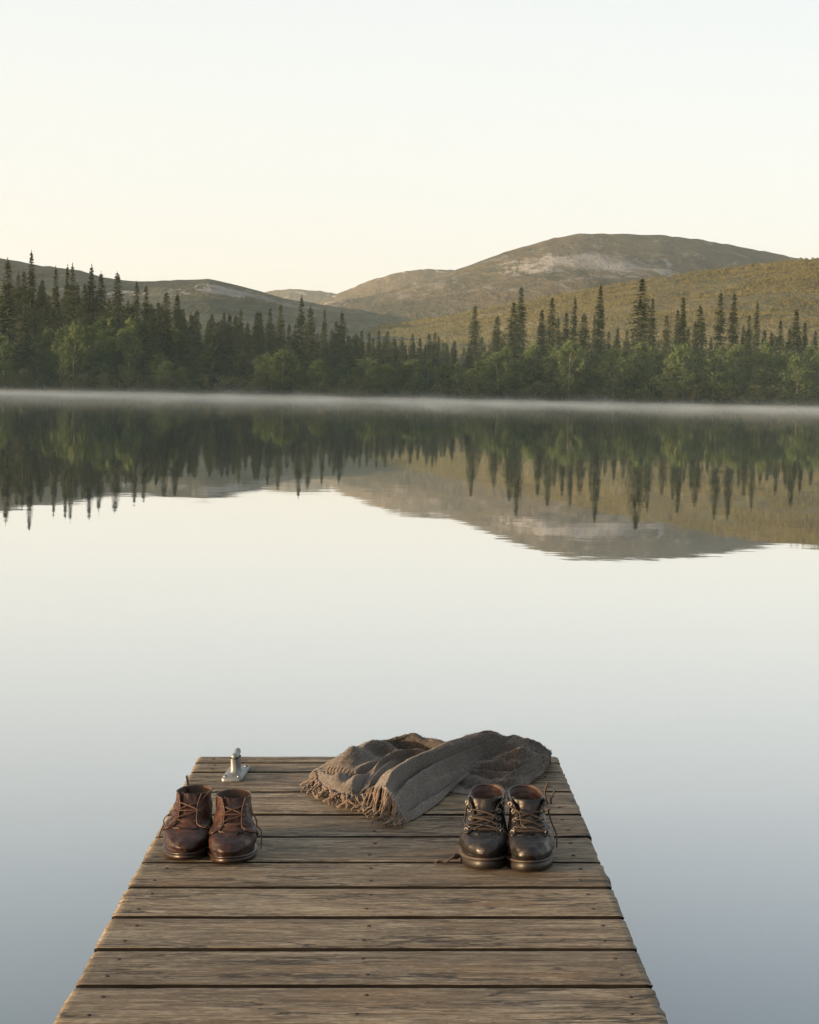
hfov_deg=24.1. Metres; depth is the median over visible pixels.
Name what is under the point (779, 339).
spruce tree
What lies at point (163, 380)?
shrub
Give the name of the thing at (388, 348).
spruce tree
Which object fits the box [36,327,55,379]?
birch tree
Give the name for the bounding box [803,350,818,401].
birch tree
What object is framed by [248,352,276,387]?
birch tree
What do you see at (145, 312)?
spruce tree
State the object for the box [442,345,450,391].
spruce tree
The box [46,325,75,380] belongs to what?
birch tree
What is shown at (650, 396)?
shrub
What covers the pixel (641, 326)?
spruce tree
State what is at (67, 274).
spruce tree
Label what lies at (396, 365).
spruce tree
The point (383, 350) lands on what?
spruce tree
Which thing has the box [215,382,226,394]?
shrub
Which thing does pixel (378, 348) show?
spruce tree
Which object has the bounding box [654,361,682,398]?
birch tree
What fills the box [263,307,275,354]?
spruce tree
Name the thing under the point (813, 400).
shrub
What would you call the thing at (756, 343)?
spruce tree
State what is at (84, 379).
shrub
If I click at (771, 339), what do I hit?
spruce tree
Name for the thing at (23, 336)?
spruce tree
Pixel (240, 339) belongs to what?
spruce tree
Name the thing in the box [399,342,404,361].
spruce tree
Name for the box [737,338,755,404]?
spruce tree
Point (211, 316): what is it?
spruce tree
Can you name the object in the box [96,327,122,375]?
birch tree
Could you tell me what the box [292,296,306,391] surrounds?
spruce tree
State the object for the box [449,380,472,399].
shrub
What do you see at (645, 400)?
shrub
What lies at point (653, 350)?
birch tree
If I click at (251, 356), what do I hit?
spruce tree
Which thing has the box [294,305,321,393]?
spruce tree
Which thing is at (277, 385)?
shrub
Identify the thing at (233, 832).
brown boot
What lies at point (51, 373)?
birch tree
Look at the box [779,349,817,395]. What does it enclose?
birch tree
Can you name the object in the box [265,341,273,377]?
spruce tree
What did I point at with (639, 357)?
birch tree
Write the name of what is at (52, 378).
birch tree
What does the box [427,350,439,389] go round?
spruce tree
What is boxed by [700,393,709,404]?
shrub
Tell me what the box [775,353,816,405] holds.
birch tree
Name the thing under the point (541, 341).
spruce tree
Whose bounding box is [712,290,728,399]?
spruce tree
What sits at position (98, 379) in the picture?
shrub
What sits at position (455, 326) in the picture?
hillside birch wood
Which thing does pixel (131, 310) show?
spruce tree
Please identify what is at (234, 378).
shrub
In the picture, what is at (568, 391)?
shrub
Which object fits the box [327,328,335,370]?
spruce tree
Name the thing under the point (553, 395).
shrub
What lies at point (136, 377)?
shrub
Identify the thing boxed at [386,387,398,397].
shrub
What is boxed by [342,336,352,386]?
spruce tree
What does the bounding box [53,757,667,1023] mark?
dock
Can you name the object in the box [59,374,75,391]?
shrub
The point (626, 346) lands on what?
spruce tree
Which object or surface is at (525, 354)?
birch tree
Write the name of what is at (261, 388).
shrub
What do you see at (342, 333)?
spruce tree
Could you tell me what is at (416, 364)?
birch tree
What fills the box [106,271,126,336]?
spruce tree
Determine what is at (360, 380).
shrub
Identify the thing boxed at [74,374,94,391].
shrub
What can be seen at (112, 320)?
birch tree
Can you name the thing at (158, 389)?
shrub
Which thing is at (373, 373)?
birch tree
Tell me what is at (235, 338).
spruce tree
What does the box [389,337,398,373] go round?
spruce tree
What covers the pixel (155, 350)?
spruce tree
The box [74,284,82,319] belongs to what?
spruce tree
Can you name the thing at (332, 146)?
sky
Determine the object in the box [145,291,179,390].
spruce tree
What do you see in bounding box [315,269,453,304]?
distant shoulder
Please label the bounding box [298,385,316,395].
shrub
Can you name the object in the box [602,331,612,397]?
spruce tree
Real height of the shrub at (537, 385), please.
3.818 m
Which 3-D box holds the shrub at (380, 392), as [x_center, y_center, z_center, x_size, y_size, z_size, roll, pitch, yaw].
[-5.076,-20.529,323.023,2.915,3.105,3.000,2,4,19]
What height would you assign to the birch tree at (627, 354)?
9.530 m
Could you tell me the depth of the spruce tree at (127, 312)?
345.51 m
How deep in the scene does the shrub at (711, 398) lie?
321.91 m
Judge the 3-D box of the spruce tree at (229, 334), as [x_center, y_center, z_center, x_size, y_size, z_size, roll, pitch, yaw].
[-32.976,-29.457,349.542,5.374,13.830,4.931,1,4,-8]
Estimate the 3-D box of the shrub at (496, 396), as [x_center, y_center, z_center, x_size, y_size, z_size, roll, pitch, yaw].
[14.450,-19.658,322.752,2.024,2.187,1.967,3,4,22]
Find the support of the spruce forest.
on the shore
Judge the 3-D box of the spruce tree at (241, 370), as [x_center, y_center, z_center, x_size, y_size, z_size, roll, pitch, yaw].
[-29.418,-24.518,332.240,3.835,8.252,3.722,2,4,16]
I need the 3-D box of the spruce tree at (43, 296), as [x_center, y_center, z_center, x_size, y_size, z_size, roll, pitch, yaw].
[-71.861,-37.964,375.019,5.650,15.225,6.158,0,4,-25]
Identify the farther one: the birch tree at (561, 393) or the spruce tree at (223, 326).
the spruce tree at (223, 326)
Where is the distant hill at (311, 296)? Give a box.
[265,289,334,302]
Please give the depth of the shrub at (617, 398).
322.84 m
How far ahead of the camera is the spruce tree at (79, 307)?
330.58 m
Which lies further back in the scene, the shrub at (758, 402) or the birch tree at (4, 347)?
the birch tree at (4, 347)
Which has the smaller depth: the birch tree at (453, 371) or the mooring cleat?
the mooring cleat
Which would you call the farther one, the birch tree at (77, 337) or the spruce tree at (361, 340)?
the spruce tree at (361, 340)
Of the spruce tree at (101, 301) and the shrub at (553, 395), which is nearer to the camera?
the shrub at (553, 395)
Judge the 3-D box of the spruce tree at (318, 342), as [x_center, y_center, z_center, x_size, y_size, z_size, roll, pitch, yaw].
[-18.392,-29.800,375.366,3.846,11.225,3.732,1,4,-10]
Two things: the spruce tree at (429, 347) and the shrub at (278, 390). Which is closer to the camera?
the shrub at (278, 390)
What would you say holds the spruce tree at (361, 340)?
on the shore
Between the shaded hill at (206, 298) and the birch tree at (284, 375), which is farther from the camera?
the shaded hill at (206, 298)
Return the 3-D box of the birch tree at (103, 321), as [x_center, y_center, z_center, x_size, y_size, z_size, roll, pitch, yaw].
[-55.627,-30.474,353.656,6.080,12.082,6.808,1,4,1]
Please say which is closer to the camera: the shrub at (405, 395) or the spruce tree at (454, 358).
the shrub at (405, 395)
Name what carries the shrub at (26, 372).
on the shore
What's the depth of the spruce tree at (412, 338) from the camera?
345.36 m
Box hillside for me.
[364,259,818,385]
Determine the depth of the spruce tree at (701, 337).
343.53 m
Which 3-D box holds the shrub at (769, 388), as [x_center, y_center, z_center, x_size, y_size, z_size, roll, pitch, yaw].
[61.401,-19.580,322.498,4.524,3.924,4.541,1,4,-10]
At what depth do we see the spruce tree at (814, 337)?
351.94 m
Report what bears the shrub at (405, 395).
on the shore
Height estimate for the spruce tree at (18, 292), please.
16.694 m
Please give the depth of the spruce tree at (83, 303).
370.56 m
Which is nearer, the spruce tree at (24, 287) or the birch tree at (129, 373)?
the birch tree at (129, 373)
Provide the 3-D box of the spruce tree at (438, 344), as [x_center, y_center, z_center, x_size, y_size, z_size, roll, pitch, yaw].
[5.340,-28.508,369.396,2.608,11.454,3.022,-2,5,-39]
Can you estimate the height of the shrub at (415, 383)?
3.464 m
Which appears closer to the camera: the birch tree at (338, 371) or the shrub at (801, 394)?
the shrub at (801, 394)
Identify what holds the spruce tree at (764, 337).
on the shore
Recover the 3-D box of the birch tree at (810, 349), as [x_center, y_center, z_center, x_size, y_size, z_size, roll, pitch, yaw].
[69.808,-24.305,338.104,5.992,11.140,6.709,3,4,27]
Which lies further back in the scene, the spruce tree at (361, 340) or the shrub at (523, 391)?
the spruce tree at (361, 340)
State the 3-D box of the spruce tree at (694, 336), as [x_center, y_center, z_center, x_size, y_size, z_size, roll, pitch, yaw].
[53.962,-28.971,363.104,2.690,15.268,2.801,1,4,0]
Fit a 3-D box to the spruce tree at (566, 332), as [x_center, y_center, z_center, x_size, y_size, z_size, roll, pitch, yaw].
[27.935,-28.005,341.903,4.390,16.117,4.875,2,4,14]
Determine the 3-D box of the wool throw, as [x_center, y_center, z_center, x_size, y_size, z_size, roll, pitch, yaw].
[0.017,0.631,4.869,0.539,0.142,0.906,3,4,23]
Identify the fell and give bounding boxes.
[326,233,803,319]
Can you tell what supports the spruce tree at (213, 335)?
on the shore
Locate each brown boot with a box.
[158,775,213,859]
[207,789,261,862]
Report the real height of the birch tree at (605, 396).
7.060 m
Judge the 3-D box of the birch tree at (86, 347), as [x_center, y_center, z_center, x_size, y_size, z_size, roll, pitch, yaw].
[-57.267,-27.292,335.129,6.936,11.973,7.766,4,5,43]
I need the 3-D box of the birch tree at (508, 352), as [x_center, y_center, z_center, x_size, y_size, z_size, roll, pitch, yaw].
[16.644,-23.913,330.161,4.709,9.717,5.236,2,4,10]
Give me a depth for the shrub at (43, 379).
324.79 m
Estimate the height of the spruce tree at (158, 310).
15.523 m
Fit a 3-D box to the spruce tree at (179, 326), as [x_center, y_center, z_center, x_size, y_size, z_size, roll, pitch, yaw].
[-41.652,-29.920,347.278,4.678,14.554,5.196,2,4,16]
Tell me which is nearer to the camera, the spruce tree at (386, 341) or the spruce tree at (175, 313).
the spruce tree at (175, 313)
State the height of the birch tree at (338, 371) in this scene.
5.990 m
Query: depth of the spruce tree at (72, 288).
343.39 m
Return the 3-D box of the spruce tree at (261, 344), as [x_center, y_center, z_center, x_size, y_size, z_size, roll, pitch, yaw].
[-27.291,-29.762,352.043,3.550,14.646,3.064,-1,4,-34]
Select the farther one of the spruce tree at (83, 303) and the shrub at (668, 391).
the spruce tree at (83, 303)
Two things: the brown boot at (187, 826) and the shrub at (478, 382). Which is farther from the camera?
the shrub at (478, 382)
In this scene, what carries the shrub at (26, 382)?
on the shore
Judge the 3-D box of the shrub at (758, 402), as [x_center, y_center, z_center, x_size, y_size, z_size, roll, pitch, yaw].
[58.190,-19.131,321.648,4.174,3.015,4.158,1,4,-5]
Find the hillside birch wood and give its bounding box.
[363,257,818,373]
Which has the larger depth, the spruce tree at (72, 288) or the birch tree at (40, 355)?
the spruce tree at (72, 288)
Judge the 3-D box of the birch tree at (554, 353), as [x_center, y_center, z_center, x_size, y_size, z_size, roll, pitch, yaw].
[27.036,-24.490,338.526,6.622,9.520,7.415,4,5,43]
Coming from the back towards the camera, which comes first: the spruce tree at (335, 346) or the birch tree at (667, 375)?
the spruce tree at (335, 346)
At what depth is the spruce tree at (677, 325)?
365.76 m
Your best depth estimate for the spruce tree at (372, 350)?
333.17 m
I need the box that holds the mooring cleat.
[221,748,249,781]
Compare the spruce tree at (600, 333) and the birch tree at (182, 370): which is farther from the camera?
the spruce tree at (600, 333)
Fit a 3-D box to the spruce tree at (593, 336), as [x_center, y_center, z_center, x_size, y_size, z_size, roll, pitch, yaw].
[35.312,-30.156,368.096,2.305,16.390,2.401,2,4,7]
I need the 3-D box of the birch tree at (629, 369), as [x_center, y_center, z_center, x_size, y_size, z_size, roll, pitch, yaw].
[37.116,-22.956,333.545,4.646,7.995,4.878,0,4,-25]
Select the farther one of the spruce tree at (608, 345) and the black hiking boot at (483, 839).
the spruce tree at (608, 345)
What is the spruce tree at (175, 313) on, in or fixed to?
on the shore
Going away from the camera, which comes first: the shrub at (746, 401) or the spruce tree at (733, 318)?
the shrub at (746, 401)
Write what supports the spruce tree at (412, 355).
on the shore
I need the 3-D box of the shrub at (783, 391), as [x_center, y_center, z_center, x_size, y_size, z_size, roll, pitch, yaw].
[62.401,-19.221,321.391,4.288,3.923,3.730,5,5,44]
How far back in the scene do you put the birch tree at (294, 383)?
331.23 m
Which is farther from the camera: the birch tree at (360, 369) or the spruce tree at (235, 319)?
the spruce tree at (235, 319)
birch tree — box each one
[0,333,22,388]
[0,354,19,388]
[26,342,50,389]
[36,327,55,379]
[43,362,58,383]
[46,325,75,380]
[47,346,66,386]
[55,322,94,390]
[59,321,98,373]
[75,322,112,390]
[94,314,118,363]
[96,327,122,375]
[104,317,120,340]
[108,339,137,388]
[114,314,147,391]
[128,334,149,382]
[147,352,169,384]
[151,360,177,389]
[175,363,189,384]
[175,366,195,389]
[213,375,226,389]
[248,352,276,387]
[250,365,274,392]
[268,349,302,389]
[274,360,296,392]
[284,354,303,394]
[296,371,308,390]
[303,365,318,392]
[306,359,331,391]
[327,362,350,392]
[348,356,379,394]
[364,359,386,392]
[394,358,427,396]
[443,362,463,397]
[467,359,490,394]
[475,351,515,399]
[495,345,518,396]
[510,361,534,400]
[512,346,527,366]
[517,342,544,394]
[522,348,543,393]
[524,341,551,392]
[534,354,563,400]
[545,348,570,398]
[548,344,561,398]
[556,339,586,399]
[558,355,591,397]
[558,361,575,400]
[563,342,593,395]
[573,368,587,400]
[576,340,599,393]
[587,363,609,400]
[594,363,613,398]
[597,346,628,401]
[609,357,633,395]
[621,349,642,400]
[623,345,646,399]
[625,364,648,399]
[630,341,657,401]
[638,344,658,398]
[648,351,666,400]
[651,351,695,403]
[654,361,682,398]
[666,343,698,396]
[672,369,689,398]
[688,357,718,398]
[693,346,737,400]
[695,356,727,401]
[722,343,751,403]
[752,341,776,402]
[763,352,786,395]
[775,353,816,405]
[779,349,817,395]
[782,369,801,404]
[798,344,818,404]
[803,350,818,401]
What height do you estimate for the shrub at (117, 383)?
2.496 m
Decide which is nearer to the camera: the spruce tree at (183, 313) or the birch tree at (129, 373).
the birch tree at (129, 373)
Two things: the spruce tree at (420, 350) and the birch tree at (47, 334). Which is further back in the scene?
the spruce tree at (420, 350)
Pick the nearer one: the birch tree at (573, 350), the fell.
the birch tree at (573, 350)
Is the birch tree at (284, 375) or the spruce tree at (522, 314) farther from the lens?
the spruce tree at (522, 314)
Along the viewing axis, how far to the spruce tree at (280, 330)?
344.28 m
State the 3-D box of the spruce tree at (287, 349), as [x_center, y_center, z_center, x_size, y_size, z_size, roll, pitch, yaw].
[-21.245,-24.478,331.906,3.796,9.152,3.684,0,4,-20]
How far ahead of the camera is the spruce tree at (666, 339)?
337.79 m
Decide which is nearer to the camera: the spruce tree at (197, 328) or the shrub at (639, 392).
the shrub at (639, 392)
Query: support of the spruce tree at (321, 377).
on the shore
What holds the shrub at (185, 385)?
on the shore
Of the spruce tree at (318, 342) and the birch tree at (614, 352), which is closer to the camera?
the birch tree at (614, 352)
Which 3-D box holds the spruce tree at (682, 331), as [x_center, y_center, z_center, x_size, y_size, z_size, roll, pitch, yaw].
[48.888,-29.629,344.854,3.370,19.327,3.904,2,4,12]
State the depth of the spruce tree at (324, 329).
370.37 m
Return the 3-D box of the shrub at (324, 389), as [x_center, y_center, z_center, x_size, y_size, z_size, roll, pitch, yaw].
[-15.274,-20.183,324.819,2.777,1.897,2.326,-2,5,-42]
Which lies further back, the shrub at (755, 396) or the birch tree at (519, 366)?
the birch tree at (519, 366)
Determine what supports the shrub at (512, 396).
on the shore
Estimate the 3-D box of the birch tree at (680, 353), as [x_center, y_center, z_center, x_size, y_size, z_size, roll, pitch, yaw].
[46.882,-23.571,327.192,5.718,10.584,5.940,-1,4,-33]
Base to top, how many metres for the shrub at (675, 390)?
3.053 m
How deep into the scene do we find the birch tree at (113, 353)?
336.95 m
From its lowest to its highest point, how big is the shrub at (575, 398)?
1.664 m
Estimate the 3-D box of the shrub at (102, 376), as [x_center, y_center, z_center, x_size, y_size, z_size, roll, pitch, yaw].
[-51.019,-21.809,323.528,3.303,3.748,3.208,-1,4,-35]
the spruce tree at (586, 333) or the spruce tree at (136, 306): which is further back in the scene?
the spruce tree at (136, 306)
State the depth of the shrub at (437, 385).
321.39 m
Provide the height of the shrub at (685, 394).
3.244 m
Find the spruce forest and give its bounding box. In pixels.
[12,286,808,396]
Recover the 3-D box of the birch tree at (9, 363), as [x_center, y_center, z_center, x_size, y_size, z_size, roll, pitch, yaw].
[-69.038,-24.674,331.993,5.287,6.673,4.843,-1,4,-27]
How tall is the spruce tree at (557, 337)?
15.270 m
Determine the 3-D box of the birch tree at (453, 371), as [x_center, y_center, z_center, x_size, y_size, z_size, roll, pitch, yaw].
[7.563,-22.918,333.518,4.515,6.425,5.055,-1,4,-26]
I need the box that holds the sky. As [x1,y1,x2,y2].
[0,0,818,293]
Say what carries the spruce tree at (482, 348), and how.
on the shore
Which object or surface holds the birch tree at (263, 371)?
on the shore
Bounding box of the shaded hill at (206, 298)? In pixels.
[0,258,467,363]
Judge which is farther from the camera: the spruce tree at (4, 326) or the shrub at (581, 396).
the spruce tree at (4, 326)
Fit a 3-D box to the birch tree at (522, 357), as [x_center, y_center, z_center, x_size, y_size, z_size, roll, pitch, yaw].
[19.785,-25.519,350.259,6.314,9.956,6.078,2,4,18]
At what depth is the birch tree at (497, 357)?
327.97 m
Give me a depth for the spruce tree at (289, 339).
365.96 m
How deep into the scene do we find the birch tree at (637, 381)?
331.31 m
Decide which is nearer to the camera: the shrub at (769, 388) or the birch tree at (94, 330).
the shrub at (769, 388)
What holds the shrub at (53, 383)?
on the shore
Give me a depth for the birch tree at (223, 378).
327.99 m
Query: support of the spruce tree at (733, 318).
on the shore
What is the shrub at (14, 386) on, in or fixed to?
on the shore
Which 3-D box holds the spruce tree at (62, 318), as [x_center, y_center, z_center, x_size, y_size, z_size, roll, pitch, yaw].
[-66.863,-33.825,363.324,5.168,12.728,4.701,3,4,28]
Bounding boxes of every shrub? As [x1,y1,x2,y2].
[0,378,9,389]
[7,377,20,390]
[9,368,36,389]
[20,377,35,390]
[35,376,50,390]
[45,382,56,390]
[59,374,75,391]
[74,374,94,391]
[75,375,96,391]
[89,376,111,391]
[99,373,116,392]
[110,380,124,391]
[120,379,138,392]
[122,373,151,392]
[149,377,174,392]
[156,376,180,393]
[172,376,192,393]
[194,385,204,393]
[198,374,216,394]
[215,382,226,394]
[221,375,252,394]
[236,378,257,394]
[253,377,271,394]
[264,376,283,394]
[271,384,283,395]
[275,386,288,395]
[295,387,305,395]
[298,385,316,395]
[314,388,326,396]
[319,380,336,397]
[333,377,354,397]
[340,377,360,396]
[346,377,370,398]
[358,386,375,397]
[371,382,387,397]
[373,380,392,397]
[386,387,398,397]
[399,382,421,398]
[403,380,422,397]
[427,380,450,399]
[444,390,456,399]
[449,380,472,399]
[463,379,486,400]
[474,381,499,400]
[491,389,500,399]
[505,389,517,400]
[518,387,537,400]
[525,381,552,401]
[539,384,562,401]
[549,389,558,401]
[561,388,575,401]
[568,393,578,401]
[577,393,588,401]
[587,387,602,402]
[602,392,612,402]
[613,394,622,402]
[617,387,633,402]
[632,389,643,402]
[640,394,649,402]
[646,392,656,402]
[659,387,680,403]
[662,387,681,403]
[680,383,704,404]
[680,388,695,403]
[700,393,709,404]
[706,395,719,404]
[721,385,740,405]
[738,385,767,406]
[745,385,772,405]
[745,390,768,405]
[766,384,789,405]
[769,385,793,405]
[784,396,798,406]
[791,390,810,407]
[807,395,818,406]
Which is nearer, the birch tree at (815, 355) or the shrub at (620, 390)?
the shrub at (620, 390)
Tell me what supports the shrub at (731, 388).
on the shore
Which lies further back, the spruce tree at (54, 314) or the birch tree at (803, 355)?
the spruce tree at (54, 314)
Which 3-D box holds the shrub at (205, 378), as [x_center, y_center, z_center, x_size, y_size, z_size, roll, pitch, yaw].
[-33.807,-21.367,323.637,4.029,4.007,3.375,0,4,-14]
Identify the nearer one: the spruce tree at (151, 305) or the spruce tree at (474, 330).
the spruce tree at (474, 330)
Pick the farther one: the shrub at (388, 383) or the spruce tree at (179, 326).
the spruce tree at (179, 326)
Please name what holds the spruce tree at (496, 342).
on the shore
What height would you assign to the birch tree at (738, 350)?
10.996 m
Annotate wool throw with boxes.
[300,730,552,826]
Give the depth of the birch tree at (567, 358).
335.36 m
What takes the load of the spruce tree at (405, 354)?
on the shore
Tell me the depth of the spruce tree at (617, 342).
355.46 m
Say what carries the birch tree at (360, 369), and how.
on the shore
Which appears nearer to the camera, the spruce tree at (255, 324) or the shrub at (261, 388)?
the shrub at (261, 388)
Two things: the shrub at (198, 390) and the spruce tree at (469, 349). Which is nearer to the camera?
the shrub at (198, 390)
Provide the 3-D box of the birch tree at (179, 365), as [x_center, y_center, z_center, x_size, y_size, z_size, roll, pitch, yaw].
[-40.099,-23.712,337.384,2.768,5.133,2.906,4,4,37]
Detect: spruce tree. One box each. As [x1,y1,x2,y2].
[0,257,18,367]
[0,282,18,386]
[6,295,40,389]
[13,271,23,327]
[17,271,31,316]
[22,249,39,337]
[34,283,47,347]
[36,280,50,327]
[44,266,61,364]
[50,303,63,335]
[60,264,70,329]
[60,304,98,391]
[63,263,77,382]
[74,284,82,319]
[76,284,88,325]
[83,264,97,326]
[94,274,109,325]
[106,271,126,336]
[117,304,139,380]
[121,303,140,381]
[129,281,142,336]
[136,284,151,383]
[144,303,154,324]
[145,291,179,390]
[146,325,164,391]
[155,301,162,346]
[171,292,183,331]
[174,307,186,383]
[180,309,186,333]
[186,315,198,363]
[191,309,204,356]
[202,313,215,353]
[204,319,221,390]
[213,347,226,391]
[220,313,231,357]
[221,314,236,387]
[229,322,242,363]
[231,315,245,353]
[233,348,249,391]
[234,308,246,378]
[243,321,260,385]
[245,334,261,391]
[252,311,267,363]
[255,310,266,365]
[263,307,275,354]
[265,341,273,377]
[270,305,288,364]
[280,345,294,394]
[284,323,293,349]
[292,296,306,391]
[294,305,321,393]
[311,355,326,394]
[313,331,320,361]
[319,308,328,363]
[320,339,332,393]
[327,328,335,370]
[329,319,345,378]
[331,313,349,372]
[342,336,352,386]
[352,333,360,370]
[358,330,365,359]
[359,341,364,376]
[362,331,371,392]
[364,338,377,397]
[375,331,382,381]
[381,331,392,360]
[381,340,389,363]
[384,343,392,393]
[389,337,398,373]
[390,340,398,389]
[393,355,403,396]
[394,361,401,397]
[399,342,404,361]
[401,345,407,389]
[406,334,416,362]
[406,343,416,395]
[416,337,424,393]
[421,335,431,375]
[425,333,438,390]
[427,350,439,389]
[435,335,442,374]
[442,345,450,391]
[450,341,458,368]
[460,305,482,367]
[463,347,473,396]
[478,336,485,360]
[483,315,505,397]
[500,301,524,396]
[514,285,529,360]
[531,345,546,400]
[535,310,547,393]
[543,296,561,395]
[554,316,561,346]
[557,312,572,397]
[568,296,578,342]
[573,312,596,399]
[591,284,607,398]
[591,313,596,352]
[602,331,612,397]
[613,328,621,397]
[620,330,631,398]
[624,275,656,399]
[644,296,659,399]
[658,313,673,401]
[671,310,680,397]
[676,294,688,398]
[685,327,693,362]
[688,304,710,400]
[692,319,696,352]
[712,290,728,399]
[724,290,740,351]
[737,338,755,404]
[739,313,752,398]
[739,324,746,345]
[750,301,760,353]
[758,330,767,365]
[762,331,776,398]
[775,318,786,352]
[784,327,792,352]
[786,309,803,403]
[799,321,808,353]
[811,329,818,402]
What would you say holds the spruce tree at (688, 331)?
on the shore
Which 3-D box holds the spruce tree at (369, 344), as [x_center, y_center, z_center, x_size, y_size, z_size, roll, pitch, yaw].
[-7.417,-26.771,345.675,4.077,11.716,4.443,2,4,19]
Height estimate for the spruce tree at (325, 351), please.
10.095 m
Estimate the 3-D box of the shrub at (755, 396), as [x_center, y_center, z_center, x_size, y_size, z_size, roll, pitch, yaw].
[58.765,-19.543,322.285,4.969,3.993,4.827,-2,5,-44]
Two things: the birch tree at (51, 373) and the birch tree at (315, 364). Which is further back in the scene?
the birch tree at (51, 373)
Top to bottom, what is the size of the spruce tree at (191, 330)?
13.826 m
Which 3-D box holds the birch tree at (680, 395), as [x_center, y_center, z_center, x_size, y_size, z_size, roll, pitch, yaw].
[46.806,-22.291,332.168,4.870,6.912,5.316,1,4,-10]
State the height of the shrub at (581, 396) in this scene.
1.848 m
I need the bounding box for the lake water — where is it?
[0,391,818,1023]
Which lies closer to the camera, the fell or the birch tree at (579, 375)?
the birch tree at (579, 375)
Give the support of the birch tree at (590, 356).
on the shore
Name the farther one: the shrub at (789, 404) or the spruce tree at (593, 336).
the spruce tree at (593, 336)
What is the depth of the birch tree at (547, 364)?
330.57 m
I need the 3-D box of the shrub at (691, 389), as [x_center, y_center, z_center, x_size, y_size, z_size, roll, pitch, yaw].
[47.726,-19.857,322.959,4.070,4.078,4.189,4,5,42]
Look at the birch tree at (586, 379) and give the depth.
335.57 m
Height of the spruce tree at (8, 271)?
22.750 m
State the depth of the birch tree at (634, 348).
350.33 m
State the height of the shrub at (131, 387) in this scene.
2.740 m
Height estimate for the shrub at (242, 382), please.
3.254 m
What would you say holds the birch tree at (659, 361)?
on the shore
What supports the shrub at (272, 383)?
on the shore
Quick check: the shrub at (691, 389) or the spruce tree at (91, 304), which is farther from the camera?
the spruce tree at (91, 304)
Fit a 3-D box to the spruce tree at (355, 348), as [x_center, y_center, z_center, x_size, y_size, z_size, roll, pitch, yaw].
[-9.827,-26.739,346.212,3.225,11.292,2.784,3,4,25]
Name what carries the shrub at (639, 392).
on the shore
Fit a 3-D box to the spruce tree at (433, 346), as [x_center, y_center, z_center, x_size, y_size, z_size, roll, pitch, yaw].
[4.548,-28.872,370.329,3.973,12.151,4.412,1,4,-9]
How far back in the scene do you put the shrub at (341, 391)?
322.40 m
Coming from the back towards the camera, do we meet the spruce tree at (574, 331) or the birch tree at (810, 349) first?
the spruce tree at (574, 331)
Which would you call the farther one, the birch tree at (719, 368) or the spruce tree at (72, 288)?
the spruce tree at (72, 288)
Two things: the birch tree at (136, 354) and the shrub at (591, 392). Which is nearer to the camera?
the shrub at (591, 392)
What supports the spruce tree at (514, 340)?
on the shore
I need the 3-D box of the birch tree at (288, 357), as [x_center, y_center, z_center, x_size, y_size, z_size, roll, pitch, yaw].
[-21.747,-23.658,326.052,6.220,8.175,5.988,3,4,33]
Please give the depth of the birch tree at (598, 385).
332.83 m
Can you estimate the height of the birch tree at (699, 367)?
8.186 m
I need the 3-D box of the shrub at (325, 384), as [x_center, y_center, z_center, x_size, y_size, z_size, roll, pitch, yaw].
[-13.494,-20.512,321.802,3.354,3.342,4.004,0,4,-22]
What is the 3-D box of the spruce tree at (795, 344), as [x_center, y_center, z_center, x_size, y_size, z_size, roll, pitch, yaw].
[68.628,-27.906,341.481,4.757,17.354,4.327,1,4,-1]
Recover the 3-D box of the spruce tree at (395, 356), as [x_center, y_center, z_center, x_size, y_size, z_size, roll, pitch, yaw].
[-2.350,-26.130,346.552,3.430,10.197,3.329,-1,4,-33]
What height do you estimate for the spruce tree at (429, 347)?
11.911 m
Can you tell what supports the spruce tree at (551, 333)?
on the shore
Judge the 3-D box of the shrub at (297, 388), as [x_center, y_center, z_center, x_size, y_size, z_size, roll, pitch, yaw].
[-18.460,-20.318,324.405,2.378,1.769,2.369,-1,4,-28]
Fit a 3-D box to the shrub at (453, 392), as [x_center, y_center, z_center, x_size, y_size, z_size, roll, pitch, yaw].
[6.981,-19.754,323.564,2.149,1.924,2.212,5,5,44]
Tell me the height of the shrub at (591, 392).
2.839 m
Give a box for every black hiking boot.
[435,783,506,868]
[506,782,557,871]
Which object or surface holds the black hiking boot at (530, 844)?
on the dock
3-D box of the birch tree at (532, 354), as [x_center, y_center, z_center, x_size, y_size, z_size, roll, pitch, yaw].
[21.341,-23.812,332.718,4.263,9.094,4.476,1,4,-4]
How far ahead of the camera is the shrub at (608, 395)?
321.58 m
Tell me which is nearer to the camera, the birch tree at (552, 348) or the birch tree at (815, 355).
the birch tree at (815, 355)
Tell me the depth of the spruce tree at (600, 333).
351.73 m
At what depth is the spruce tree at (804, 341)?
352.66 m
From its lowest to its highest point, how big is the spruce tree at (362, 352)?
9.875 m
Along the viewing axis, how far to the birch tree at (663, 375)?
328.50 m
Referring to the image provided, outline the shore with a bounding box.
[0,374,818,408]
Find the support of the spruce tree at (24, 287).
on the shore
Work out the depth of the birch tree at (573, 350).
326.41 m
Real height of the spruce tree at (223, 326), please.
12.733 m
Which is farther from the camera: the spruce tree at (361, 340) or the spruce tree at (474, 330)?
the spruce tree at (361, 340)

